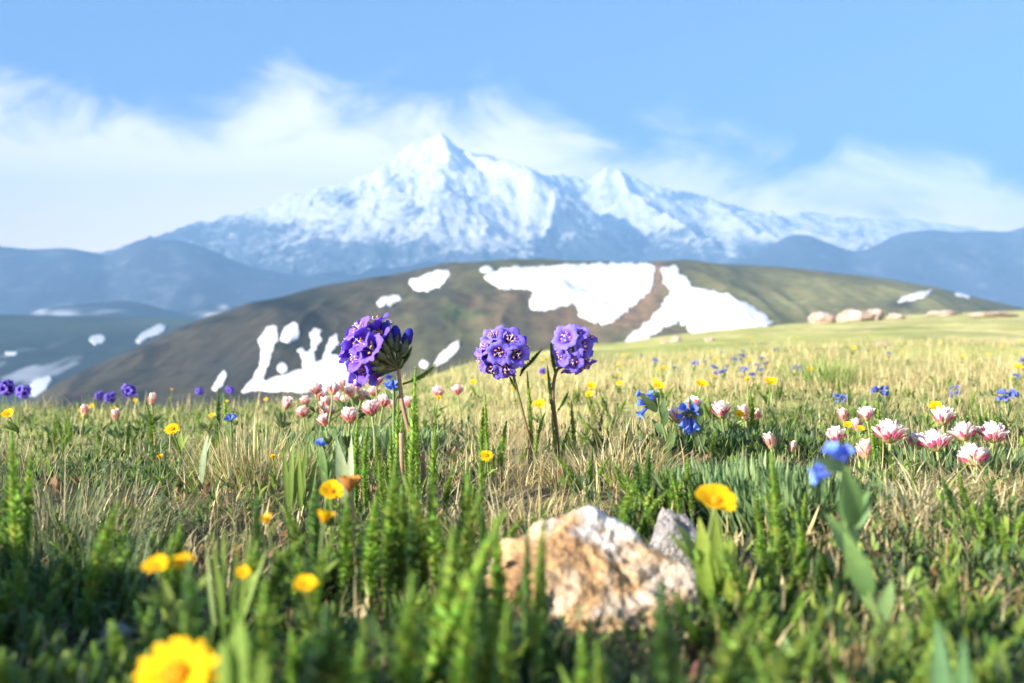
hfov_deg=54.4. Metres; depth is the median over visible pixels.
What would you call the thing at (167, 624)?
broadleaf plant
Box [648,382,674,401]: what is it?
feathery plant
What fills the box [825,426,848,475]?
clover flower
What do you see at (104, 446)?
feathery plant
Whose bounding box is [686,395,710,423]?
clover flower
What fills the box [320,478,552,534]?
grass tussock
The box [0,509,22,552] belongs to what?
feathery plant
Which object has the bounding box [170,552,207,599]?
yellow flower
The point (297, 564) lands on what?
feathery plant
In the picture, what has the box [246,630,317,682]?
feathery plant
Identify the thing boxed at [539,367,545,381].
purple wildflower
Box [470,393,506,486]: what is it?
feathery plant
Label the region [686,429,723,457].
feathery plant
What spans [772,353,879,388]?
grass tussock
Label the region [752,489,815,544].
feathery plant
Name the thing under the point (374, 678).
feathery plant
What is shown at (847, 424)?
yellow flower
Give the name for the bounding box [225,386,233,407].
purple wildflower
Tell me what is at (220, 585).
broadleaf plant
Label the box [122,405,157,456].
feathery plant
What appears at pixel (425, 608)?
feathery plant
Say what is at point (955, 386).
blue bellflower
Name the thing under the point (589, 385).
yellow flower
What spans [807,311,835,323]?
boulder
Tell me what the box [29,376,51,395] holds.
snow patch
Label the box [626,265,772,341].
snow patch
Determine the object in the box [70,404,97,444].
clover flower
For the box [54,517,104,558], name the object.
feathery plant
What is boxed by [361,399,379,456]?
clover flower
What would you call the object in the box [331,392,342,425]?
clover flower
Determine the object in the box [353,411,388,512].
feathery plant
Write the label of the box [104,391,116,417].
purple wildflower
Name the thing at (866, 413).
clover flower
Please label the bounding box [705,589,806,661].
feathery plant
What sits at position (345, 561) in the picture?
feathery plant
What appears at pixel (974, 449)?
clover flower
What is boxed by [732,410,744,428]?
yellow flower
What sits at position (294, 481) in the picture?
broadleaf plant
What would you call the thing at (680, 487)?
feathery plant
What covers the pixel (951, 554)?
broadleaf plant
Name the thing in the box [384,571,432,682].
feathery plant
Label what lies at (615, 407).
feathery plant
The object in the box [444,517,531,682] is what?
feathery plant
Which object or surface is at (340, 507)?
feathery plant
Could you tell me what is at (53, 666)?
feathery plant
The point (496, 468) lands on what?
grass tussock
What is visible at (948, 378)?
feathery plant
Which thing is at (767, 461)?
feathery plant
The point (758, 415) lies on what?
clover flower
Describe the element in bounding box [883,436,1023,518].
grass tussock
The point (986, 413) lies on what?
feathery plant
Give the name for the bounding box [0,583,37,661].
feathery plant
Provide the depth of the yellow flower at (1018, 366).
2.20 m
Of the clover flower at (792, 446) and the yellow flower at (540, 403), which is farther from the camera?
the yellow flower at (540, 403)
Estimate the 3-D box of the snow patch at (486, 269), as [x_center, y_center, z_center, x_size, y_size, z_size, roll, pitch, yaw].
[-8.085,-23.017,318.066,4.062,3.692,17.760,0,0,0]
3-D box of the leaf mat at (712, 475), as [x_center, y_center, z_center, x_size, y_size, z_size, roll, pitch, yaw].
[0.155,0.095,0.655,0.154,0.054,0.136,0,0,0]
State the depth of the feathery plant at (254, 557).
0.41 m
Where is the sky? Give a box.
[0,0,1023,252]
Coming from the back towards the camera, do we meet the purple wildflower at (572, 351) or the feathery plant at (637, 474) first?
the purple wildflower at (572, 351)
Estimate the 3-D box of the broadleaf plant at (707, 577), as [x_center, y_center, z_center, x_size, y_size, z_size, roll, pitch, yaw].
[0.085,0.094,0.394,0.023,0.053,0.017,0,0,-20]
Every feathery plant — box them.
[0,430,45,593]
[0,481,44,530]
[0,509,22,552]
[0,555,79,634]
[0,556,62,600]
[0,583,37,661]
[0,621,79,682]
[0,647,78,682]
[12,499,126,637]
[16,651,107,682]
[47,424,70,454]
[49,520,131,569]
[52,421,73,444]
[54,412,73,435]
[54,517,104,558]
[72,547,131,629]
[80,433,111,458]
[87,604,209,682]
[109,556,234,682]
[112,528,168,586]
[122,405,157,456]
[127,522,229,628]
[133,600,235,669]
[143,611,194,658]
[193,409,215,434]
[206,388,229,453]
[208,610,255,682]
[220,429,246,441]
[227,494,304,646]
[234,413,253,426]
[246,580,283,682]
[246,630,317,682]
[254,534,343,668]
[273,478,358,613]
[282,538,380,607]
[295,608,356,682]
[297,667,305,682]
[322,548,374,602]
[322,604,375,682]
[329,486,390,528]
[341,506,368,546]
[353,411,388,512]
[355,462,482,617]
[355,519,427,560]
[356,545,419,608]
[365,510,506,682]
[367,656,381,682]
[377,448,416,521]
[381,396,408,501]
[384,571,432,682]
[392,583,487,668]
[406,366,457,514]
[415,580,519,682]
[422,416,449,434]
[423,570,463,624]
[423,583,522,629]
[427,496,507,547]
[432,416,453,435]
[438,518,477,559]
[439,452,495,526]
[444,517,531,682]
[461,506,524,572]
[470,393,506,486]
[498,501,574,682]
[510,653,543,682]
[531,511,568,523]
[554,448,608,489]
[559,631,611,682]
[565,421,589,457]
[566,386,579,406]
[581,406,614,433]
[582,424,630,463]
[585,391,607,412]
[589,381,607,395]
[593,396,627,416]
[612,454,668,511]
[616,479,666,541]
[621,465,696,512]
[634,473,701,516]
[638,447,696,525]
[638,581,691,682]
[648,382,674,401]
[673,586,813,666]
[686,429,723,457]
[693,547,770,648]
[695,612,820,682]
[696,395,714,421]
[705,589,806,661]
[719,614,817,682]
[726,392,775,430]
[728,451,769,469]
[749,642,848,682]
[751,453,830,588]
[751,531,807,619]
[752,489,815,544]
[765,408,797,433]
[768,381,784,400]
[791,512,845,612]
[816,640,930,682]
[830,378,857,404]
[848,416,865,442]
[857,401,888,471]
[865,664,972,679]
[897,565,981,682]
[910,569,1002,655]
[911,591,1023,662]
[921,634,1019,682]
[922,662,998,682]
[927,373,953,388]
[939,472,1012,539]
[952,421,975,447]
[955,390,980,414]
[966,406,989,434]
[971,503,1023,566]
[972,674,980,682]
[977,411,1009,442]
[990,675,998,682]
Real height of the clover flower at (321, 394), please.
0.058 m
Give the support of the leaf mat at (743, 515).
on the meadow
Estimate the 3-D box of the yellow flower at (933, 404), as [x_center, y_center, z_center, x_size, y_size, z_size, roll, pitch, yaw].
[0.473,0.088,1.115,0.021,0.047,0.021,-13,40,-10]
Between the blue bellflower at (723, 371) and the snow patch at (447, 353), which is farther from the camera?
the snow patch at (447, 353)
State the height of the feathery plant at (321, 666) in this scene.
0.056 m
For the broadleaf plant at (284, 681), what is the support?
on the meadow
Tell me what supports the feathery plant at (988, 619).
on the meadow
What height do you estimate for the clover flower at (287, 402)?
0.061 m
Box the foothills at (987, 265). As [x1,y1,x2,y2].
[730,227,1023,307]
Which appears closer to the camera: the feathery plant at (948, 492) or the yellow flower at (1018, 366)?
the feathery plant at (948, 492)
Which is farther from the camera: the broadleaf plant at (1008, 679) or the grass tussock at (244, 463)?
the grass tussock at (244, 463)
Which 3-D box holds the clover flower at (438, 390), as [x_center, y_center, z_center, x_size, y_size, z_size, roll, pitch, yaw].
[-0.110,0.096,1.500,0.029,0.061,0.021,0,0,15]
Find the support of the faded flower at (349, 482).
on the meadow
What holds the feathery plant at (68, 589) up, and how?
on the meadow
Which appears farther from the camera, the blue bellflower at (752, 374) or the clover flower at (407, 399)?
the blue bellflower at (752, 374)
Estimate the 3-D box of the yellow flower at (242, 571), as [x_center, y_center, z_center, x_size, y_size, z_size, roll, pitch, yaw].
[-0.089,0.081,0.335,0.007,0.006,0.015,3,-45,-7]
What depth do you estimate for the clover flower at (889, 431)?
0.81 m
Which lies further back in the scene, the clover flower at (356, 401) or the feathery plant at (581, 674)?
the clover flower at (356, 401)
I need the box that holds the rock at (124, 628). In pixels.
[97,622,133,648]
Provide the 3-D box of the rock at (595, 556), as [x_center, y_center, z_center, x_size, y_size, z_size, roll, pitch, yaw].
[0.036,0.111,0.442,0.117,0.077,0.075,0,0,0]
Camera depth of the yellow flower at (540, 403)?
1.25 m
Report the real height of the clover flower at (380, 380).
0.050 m
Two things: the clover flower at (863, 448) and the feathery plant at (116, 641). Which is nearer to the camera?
the feathery plant at (116, 641)
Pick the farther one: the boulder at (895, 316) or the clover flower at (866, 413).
the boulder at (895, 316)
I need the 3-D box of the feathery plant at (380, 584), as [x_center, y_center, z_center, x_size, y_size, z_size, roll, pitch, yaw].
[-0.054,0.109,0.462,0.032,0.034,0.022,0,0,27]
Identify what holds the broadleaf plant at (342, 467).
on the meadow
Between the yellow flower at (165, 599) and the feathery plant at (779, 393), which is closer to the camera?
the yellow flower at (165, 599)
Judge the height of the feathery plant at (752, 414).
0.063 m
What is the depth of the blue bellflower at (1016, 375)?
1.85 m
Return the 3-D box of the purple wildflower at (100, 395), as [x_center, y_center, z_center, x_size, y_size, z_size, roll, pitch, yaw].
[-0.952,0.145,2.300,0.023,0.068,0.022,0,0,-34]
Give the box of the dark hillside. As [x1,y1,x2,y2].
[0,314,196,405]
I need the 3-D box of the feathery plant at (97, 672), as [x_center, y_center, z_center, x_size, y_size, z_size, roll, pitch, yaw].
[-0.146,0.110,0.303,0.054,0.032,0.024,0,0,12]
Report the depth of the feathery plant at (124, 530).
0.58 m
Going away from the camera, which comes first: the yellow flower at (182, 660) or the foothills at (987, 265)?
the yellow flower at (182, 660)
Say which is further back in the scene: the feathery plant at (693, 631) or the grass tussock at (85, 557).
the grass tussock at (85, 557)
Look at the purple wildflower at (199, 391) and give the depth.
2.40 m
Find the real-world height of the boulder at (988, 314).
0.299 m
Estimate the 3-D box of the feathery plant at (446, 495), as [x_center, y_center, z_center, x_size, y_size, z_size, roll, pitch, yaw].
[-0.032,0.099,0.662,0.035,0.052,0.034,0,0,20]
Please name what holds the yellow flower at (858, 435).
on the meadow
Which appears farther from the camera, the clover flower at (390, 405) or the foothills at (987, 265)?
the foothills at (987, 265)
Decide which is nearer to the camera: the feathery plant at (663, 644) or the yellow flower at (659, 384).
the feathery plant at (663, 644)
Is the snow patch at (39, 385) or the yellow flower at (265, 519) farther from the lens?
the snow patch at (39, 385)
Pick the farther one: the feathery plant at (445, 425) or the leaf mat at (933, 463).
the feathery plant at (445, 425)
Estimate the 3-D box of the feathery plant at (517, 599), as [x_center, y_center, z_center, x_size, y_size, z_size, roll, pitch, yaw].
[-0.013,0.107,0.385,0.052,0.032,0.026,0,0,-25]
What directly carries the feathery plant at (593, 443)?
on the meadow
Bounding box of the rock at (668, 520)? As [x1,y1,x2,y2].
[649,508,696,567]
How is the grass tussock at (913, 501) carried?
on the meadow
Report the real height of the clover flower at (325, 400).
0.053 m
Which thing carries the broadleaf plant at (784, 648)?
on the meadow
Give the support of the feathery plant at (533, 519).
on the meadow
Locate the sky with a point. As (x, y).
(123, 122)
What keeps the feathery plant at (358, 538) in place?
on the meadow
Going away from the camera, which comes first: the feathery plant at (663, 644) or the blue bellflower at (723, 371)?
the feathery plant at (663, 644)
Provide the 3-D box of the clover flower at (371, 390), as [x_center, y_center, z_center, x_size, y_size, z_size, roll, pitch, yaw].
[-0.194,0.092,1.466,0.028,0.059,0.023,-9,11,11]
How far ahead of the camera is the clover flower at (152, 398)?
1.35 m
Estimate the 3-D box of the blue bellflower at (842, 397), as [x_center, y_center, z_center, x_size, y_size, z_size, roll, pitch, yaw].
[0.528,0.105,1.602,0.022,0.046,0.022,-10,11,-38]
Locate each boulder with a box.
[670,335,681,341]
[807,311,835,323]
[835,309,875,321]
[868,309,884,319]
[886,313,905,318]
[926,310,961,315]
[965,312,1018,317]
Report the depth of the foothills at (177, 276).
2357.50 m
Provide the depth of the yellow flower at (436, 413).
1.40 m
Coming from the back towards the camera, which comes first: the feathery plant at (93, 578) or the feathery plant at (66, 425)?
the feathery plant at (66, 425)
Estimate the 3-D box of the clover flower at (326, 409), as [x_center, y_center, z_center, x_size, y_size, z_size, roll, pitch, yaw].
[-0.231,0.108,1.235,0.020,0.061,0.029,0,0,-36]
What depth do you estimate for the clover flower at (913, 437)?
0.83 m
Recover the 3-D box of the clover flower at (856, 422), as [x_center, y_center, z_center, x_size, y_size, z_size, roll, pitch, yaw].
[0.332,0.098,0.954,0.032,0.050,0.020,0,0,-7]
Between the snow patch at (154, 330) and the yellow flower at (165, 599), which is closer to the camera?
the yellow flower at (165, 599)
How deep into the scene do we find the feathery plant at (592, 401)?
1.55 m
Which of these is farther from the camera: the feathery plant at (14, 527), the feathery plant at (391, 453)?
the feathery plant at (391, 453)
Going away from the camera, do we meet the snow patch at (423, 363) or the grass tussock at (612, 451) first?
the grass tussock at (612, 451)
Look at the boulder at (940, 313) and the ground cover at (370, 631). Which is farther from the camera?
the boulder at (940, 313)
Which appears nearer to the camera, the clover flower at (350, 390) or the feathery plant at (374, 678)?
the feathery plant at (374, 678)
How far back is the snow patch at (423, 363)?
226.68 m
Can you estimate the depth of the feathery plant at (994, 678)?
0.29 m
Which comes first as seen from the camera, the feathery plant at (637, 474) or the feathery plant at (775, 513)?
the feathery plant at (775, 513)
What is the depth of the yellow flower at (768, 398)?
1.42 m
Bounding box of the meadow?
[0,310,1023,682]
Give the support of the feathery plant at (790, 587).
on the meadow
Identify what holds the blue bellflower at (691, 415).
on the meadow
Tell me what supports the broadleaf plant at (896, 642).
on the meadow
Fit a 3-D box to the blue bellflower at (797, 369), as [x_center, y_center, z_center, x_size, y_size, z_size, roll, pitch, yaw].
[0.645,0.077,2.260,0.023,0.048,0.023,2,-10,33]
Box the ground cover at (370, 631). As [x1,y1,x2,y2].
[0,359,1023,682]
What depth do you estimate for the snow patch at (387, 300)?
291.86 m
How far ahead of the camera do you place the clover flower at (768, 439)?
0.84 m
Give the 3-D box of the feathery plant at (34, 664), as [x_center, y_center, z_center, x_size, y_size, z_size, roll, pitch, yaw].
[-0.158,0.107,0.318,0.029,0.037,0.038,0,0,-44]
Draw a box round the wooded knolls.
[22,301,238,319]
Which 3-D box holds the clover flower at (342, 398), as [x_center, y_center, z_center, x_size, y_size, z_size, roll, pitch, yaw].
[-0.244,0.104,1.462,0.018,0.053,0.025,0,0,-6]
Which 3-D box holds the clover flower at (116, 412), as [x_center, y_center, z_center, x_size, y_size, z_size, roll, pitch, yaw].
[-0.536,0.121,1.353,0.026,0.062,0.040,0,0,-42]
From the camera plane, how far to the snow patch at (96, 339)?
818.12 m
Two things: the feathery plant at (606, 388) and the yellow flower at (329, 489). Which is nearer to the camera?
the yellow flower at (329, 489)
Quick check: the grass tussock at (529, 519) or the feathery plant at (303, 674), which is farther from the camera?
the grass tussock at (529, 519)
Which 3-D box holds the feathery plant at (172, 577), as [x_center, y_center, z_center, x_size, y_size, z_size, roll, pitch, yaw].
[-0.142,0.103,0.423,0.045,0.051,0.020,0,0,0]
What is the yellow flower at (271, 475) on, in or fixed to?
on the meadow
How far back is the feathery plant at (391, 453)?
0.80 m
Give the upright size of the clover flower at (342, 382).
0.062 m
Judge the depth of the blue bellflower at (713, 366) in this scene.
2.44 m
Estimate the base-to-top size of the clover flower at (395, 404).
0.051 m
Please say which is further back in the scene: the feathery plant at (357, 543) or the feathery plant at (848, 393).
the feathery plant at (848, 393)
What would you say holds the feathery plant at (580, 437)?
on the meadow
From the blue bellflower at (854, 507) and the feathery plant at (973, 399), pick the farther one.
the feathery plant at (973, 399)
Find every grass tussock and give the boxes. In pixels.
[0,451,222,571]
[0,512,197,621]
[159,407,335,494]
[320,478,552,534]
[424,480,632,550]
[426,447,566,488]
[494,439,632,486]
[525,427,703,490]
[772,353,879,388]
[787,454,1023,552]
[835,532,1023,629]
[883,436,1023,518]
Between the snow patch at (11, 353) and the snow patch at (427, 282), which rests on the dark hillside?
the snow patch at (11, 353)
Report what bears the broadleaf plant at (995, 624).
on the meadow
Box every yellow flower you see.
[0,408,20,438]
[134,637,219,682]
[137,554,175,628]
[153,454,170,489]
[164,423,189,460]
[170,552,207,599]
[208,413,215,426]
[236,565,256,592]
[258,513,286,579]
[268,454,277,490]
[289,575,317,632]
[295,509,338,576]
[308,480,343,538]
[434,395,441,422]
[469,379,479,398]
[473,451,495,483]
[532,399,545,430]
[582,382,594,398]
[585,391,597,403]
[614,380,624,392]
[653,381,664,394]
[667,484,736,567]
[693,379,708,408]
[707,374,716,389]
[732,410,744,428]
[744,377,754,406]
[758,377,776,410]
[842,421,851,442]
[854,425,864,444]
[926,401,941,431]
[1014,364,1023,373]
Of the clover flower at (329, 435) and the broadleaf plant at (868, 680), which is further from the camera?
the clover flower at (329, 435)
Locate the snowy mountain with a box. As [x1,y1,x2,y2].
[98,134,982,279]
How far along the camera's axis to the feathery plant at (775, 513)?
0.49 m
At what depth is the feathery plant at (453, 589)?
0.30 m
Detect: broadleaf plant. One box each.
[160,599,182,641]
[199,435,211,483]
[206,526,266,649]
[213,622,269,682]
[282,659,308,682]
[283,440,316,510]
[335,435,353,513]
[695,510,759,615]
[777,611,802,626]
[780,637,815,681]
[815,579,847,627]
[863,671,891,682]
[888,622,918,661]
[930,618,970,682]
[941,538,960,574]
[967,613,1004,639]
[1002,669,1012,682]
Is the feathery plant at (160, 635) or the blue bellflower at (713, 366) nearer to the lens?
the feathery plant at (160, 635)
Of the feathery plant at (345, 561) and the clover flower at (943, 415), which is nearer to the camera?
the feathery plant at (345, 561)
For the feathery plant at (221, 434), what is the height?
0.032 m
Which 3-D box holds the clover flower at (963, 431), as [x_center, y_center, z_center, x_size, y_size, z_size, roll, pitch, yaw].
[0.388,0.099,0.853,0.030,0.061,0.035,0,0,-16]
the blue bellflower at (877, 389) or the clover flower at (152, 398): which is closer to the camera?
the clover flower at (152, 398)
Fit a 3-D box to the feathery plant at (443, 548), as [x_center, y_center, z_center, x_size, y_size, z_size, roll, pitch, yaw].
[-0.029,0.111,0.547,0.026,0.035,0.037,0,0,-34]
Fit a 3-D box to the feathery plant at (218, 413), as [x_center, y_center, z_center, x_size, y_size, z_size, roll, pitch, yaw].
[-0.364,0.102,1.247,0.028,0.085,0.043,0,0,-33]
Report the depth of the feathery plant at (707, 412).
1.37 m
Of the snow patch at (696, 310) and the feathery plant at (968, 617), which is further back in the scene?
the snow patch at (696, 310)
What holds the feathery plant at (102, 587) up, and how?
on the meadow
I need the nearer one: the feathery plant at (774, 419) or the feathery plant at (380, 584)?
the feathery plant at (380, 584)
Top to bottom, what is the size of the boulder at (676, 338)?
0.146 m
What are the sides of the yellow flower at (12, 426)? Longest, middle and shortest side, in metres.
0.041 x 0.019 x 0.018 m
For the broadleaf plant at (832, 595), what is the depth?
0.41 m
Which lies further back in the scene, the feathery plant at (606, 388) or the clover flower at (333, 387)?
the feathery plant at (606, 388)
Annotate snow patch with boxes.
[5,351,16,355]
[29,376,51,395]
[89,334,104,344]
[136,323,165,343]
[212,370,225,390]
[242,325,348,392]
[277,363,286,372]
[280,322,298,342]
[377,295,400,307]
[409,269,449,291]
[419,359,428,368]
[434,340,458,364]
[480,266,492,272]
[484,262,654,324]
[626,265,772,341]
[898,289,931,302]
[955,293,969,297]
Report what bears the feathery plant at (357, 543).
on the meadow
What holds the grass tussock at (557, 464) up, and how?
on the meadow
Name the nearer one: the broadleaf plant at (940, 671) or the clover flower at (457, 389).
the broadleaf plant at (940, 671)
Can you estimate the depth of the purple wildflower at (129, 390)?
1.90 m
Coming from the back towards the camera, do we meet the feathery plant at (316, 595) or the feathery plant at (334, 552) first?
the feathery plant at (334, 552)
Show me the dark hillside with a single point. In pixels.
(56, 348)
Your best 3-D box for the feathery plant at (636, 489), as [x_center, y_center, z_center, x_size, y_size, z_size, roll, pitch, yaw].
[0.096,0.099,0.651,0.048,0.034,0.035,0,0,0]
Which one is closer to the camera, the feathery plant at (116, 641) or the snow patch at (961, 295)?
the feathery plant at (116, 641)
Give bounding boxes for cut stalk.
[399,433,403,484]
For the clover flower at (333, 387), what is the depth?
1.23 m
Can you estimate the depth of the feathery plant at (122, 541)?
0.53 m
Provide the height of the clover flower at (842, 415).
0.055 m
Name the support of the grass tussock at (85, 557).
on the meadow
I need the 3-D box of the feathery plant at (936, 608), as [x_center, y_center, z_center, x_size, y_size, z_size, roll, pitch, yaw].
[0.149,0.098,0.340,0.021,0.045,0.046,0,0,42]
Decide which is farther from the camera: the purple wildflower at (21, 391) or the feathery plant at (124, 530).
the purple wildflower at (21, 391)
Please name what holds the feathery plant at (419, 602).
on the meadow
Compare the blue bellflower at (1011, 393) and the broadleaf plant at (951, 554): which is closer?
the broadleaf plant at (951, 554)
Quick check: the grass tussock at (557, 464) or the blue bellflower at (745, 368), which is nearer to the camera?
the grass tussock at (557, 464)
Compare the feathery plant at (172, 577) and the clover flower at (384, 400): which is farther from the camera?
the clover flower at (384, 400)
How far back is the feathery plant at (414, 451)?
0.72 m
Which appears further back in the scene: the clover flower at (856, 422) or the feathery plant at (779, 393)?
the feathery plant at (779, 393)
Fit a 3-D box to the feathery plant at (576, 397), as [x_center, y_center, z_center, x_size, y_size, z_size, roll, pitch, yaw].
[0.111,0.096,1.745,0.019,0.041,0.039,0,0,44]
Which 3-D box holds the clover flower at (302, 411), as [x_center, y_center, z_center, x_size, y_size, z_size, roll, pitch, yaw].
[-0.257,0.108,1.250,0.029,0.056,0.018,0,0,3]
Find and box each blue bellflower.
[224,413,236,463]
[314,438,334,537]
[382,373,398,458]
[635,386,674,466]
[675,396,704,456]
[691,360,698,375]
[711,364,717,373]
[720,369,726,380]
[738,353,744,363]
[740,366,747,381]
[749,372,755,381]
[792,365,801,377]
[809,441,893,628]
[833,392,846,406]
[870,385,888,410]
[949,391,959,400]
[950,385,961,392]
[996,388,1019,420]
[1012,373,1019,386]
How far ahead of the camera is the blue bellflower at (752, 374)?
1.96 m
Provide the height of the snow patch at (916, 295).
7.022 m
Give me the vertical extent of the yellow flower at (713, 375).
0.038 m
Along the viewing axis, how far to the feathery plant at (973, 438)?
1.00 m
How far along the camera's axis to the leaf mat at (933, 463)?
0.81 m
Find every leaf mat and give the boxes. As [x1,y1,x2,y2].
[228,421,456,470]
[640,443,858,533]
[668,424,827,459]
[686,460,901,539]
[849,439,1023,480]
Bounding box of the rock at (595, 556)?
[485,505,699,635]
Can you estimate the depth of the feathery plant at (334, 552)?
0.50 m
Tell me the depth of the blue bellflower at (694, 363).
2.81 m
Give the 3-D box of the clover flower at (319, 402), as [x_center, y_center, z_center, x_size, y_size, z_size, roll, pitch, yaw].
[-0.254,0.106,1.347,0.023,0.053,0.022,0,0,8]
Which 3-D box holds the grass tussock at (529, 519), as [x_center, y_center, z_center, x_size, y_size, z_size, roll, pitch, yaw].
[0.007,0.106,0.597,0.138,0.053,0.132,0,0,-26]
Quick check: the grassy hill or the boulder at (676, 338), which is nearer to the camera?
the boulder at (676, 338)
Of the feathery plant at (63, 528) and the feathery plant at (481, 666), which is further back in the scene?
the feathery plant at (63, 528)
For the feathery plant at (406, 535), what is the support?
on the meadow
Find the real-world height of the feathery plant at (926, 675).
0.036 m
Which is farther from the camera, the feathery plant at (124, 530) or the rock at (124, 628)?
the feathery plant at (124, 530)
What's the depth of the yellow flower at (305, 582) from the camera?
0.29 m
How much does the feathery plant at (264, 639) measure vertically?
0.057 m
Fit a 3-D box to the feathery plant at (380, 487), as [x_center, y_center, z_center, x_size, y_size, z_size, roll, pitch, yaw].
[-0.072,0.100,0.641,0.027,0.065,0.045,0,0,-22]
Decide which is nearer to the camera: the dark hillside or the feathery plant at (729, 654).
the feathery plant at (729, 654)
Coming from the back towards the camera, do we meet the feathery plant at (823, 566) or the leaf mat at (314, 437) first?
the leaf mat at (314, 437)
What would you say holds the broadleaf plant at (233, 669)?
on the meadow
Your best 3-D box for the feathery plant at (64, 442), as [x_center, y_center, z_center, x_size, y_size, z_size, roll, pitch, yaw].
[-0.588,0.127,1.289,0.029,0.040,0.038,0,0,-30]
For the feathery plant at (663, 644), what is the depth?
0.25 m
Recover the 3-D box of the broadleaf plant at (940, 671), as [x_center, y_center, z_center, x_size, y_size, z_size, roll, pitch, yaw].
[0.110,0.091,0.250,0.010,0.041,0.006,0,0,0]
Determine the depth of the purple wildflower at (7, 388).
1.75 m
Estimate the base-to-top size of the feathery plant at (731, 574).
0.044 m
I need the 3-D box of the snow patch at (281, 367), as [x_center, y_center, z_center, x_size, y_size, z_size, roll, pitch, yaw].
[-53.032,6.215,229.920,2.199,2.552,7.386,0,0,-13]
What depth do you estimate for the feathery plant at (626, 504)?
0.58 m
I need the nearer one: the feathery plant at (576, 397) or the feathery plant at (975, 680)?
the feathery plant at (975, 680)
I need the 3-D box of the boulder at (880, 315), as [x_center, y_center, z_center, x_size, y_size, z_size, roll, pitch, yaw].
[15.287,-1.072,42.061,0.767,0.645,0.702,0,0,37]
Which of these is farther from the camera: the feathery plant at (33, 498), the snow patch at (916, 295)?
the snow patch at (916, 295)
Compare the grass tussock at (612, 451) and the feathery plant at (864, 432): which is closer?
the grass tussock at (612, 451)
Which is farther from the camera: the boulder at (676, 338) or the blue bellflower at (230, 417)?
the boulder at (676, 338)
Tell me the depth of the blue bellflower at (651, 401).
0.88 m
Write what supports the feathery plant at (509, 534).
on the meadow
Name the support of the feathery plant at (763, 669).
on the meadow
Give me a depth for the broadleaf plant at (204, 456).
0.80 m
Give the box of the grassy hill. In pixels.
[0,259,1023,410]
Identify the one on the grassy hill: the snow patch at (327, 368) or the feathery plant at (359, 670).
the snow patch at (327, 368)
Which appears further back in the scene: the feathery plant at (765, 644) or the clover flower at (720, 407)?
the clover flower at (720, 407)
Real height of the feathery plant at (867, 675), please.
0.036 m
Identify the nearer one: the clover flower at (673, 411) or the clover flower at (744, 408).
the clover flower at (673, 411)
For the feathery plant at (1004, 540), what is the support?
on the meadow
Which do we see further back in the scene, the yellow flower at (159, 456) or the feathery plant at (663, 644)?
the yellow flower at (159, 456)
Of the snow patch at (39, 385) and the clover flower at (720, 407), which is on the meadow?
the clover flower at (720, 407)
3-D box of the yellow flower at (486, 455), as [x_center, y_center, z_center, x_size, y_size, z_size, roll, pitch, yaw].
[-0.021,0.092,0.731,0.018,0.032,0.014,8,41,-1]
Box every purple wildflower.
[0,379,15,418]
[15,385,31,423]
[94,390,104,410]
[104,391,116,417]
[121,383,136,421]
[195,386,203,411]
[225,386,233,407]
[338,312,435,504]
[474,325,544,476]
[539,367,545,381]
[546,324,597,467]
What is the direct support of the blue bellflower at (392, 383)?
on the meadow
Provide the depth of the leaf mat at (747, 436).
0.95 m
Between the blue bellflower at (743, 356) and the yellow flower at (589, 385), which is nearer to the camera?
the yellow flower at (589, 385)
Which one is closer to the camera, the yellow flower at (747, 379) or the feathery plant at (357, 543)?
the feathery plant at (357, 543)
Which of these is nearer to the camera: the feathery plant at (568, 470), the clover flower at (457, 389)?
the feathery plant at (568, 470)
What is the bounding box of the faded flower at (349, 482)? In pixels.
[331,475,368,593]
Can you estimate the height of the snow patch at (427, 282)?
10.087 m
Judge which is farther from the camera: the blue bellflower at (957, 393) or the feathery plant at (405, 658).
the blue bellflower at (957, 393)
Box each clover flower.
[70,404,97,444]
[104,408,126,440]
[137,392,164,422]
[272,396,293,431]
[296,405,317,432]
[299,395,316,428]
[304,382,323,424]
[310,396,337,429]
[312,390,325,427]
[315,381,346,430]
[316,401,330,426]
[316,413,341,458]
[317,405,334,431]
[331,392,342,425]
[334,378,356,424]
[339,384,362,430]
[339,395,348,428]
[340,406,359,453]
[346,388,369,425]
[352,380,364,418]
[361,376,383,420]
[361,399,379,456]
[367,385,382,422]
[378,394,391,425]
[387,399,401,426]
[391,391,403,413]
[404,396,411,423]
[431,385,448,423]
[450,384,469,419]
[668,404,693,442]
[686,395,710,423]
[710,400,730,433]
[737,404,764,434]
[740,409,761,430]
[756,432,793,467]
[787,440,802,469]
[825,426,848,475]
[836,408,862,442]
[844,418,875,448]
[853,406,874,448]
[855,438,882,481]
[870,418,917,472]
[897,431,923,461]
[919,429,964,479]
[931,405,959,451]
[946,421,991,453]
[956,443,1002,482]
[977,420,1010,460]
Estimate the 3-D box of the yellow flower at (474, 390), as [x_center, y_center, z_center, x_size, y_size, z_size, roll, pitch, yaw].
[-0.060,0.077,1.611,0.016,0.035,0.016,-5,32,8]
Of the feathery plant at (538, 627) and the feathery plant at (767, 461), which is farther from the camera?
the feathery plant at (767, 461)
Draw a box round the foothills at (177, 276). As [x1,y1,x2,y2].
[0,239,352,314]
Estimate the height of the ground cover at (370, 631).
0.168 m
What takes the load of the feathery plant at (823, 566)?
on the meadow

